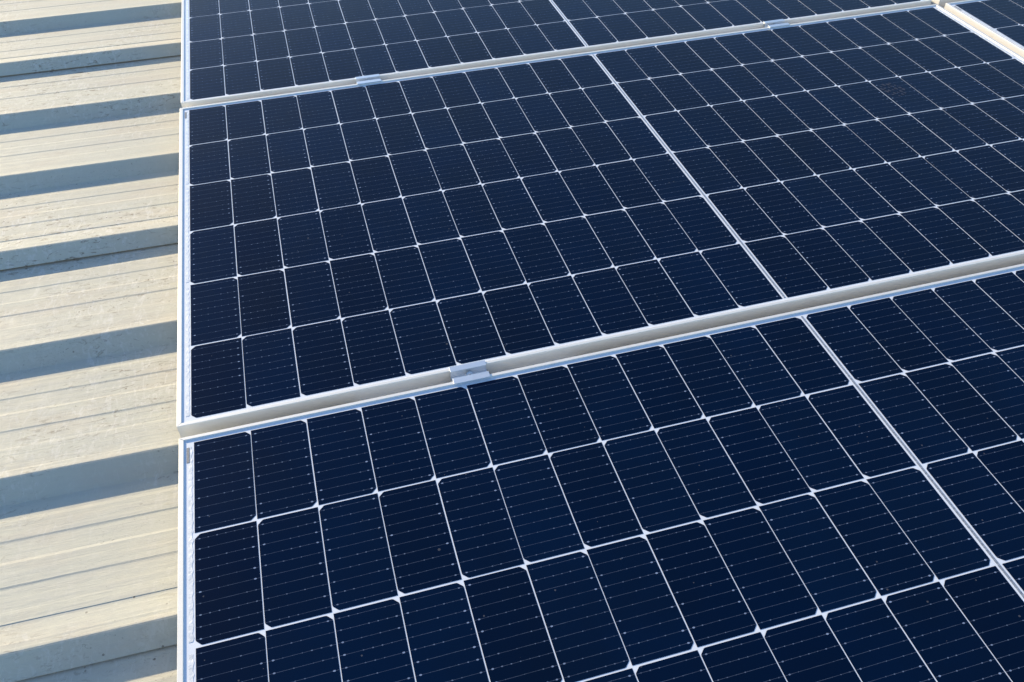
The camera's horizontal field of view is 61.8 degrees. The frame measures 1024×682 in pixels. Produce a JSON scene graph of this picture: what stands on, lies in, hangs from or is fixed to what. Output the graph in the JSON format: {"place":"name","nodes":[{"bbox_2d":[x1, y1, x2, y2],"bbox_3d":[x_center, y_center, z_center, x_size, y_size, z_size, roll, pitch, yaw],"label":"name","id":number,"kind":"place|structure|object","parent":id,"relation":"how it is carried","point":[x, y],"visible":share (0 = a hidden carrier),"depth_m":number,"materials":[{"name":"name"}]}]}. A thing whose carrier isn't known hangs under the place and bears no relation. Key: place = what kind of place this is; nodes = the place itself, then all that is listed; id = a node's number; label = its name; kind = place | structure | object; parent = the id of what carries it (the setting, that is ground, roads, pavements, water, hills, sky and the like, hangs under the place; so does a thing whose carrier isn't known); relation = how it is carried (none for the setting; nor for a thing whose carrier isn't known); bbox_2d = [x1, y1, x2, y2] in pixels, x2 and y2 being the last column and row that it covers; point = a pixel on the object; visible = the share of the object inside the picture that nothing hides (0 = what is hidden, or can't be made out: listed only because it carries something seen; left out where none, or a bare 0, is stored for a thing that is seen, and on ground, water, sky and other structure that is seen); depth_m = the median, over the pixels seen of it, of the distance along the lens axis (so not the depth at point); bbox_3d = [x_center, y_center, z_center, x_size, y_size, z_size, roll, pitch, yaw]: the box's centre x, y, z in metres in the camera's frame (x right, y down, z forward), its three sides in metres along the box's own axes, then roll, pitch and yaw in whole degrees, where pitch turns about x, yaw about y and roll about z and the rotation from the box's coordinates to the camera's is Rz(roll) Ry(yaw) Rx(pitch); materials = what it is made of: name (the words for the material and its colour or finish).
{"place":"outdoors","nodes":[
{"label":"outdoors","id":0,"kind":"place"},
{"bbox_2d":[0,0,181,681],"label":"metal roof","id":1,"kind":"structure","parent":0,"point":[90,107],"depth_m":1.68,"materials":[{"name":"beige paint"}]},
{"bbox_2d":[181,0,931,107],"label":"solar panel","id":2,"kind":"object","parent":1,"relation":"on","point":[233,50],"visible":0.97,"depth_m":2.53,"materials":[{"name":"blue glass"}]},
{"bbox_2d":[177,264,1023,681],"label":"solar panel","id":3,"kind":"object","parent":1,"relation":"on","point":[831,492],"visible":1,"depth_m":1.28,"materials":[{"name":"blue glass"}]},
{"bbox_2d":[449,360,490,384],"bbox_3d":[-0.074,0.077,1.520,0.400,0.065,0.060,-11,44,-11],"label":"panel clamp","id":4,"kind":"object","parent":3,"relation":"attached to","point":[467,372],"visible":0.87,"depth_m":1.50,"materials":[{"name":"metal"}]},
{"bbox_2d":[177,4,1023,437],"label":"solar panel","id":5,"kind":"object","parent":1,"relation":"on","point":[347,244],"visible":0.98,"depth_m":1.88,"materials":[{"name":"blue glass"}]},
{"bbox_2d":[355,74,380,84],"bbox_3d":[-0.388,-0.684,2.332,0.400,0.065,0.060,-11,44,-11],"label":"panel clamp","id":6,"kind":"object","parent":5,"relation":"on","point":[374,78],"visible":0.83,"depth_m":2.32,"materials":[{"name":"metal"}]},
{"bbox_2d":[763,19,789,27],"bbox_3d":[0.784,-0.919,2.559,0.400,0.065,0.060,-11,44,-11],"label":"panel clamp","id":7,"kind":"object","parent":5,"relation":"on","point":[775,23],"visible":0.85,"depth_m":2.54,"materials":[{"name":"metal"}]},
{"bbox_2d":[930,0,964,7],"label":"solar panel","id":8,"kind":"object","parent":1,"relation":"on","point":[941,3],"visible":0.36,"depth_m":2.67,"materials":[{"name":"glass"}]},
{"bbox_2d":[944,0,1023,57],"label":"solar panel","id":9,"kind":"object","parent":1,"relation":"on","point":[1001,22],"visible":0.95,"depth_m":2.56,"materials":[{"name":"aluminum metal"},{"name":"glass"}]}
]}

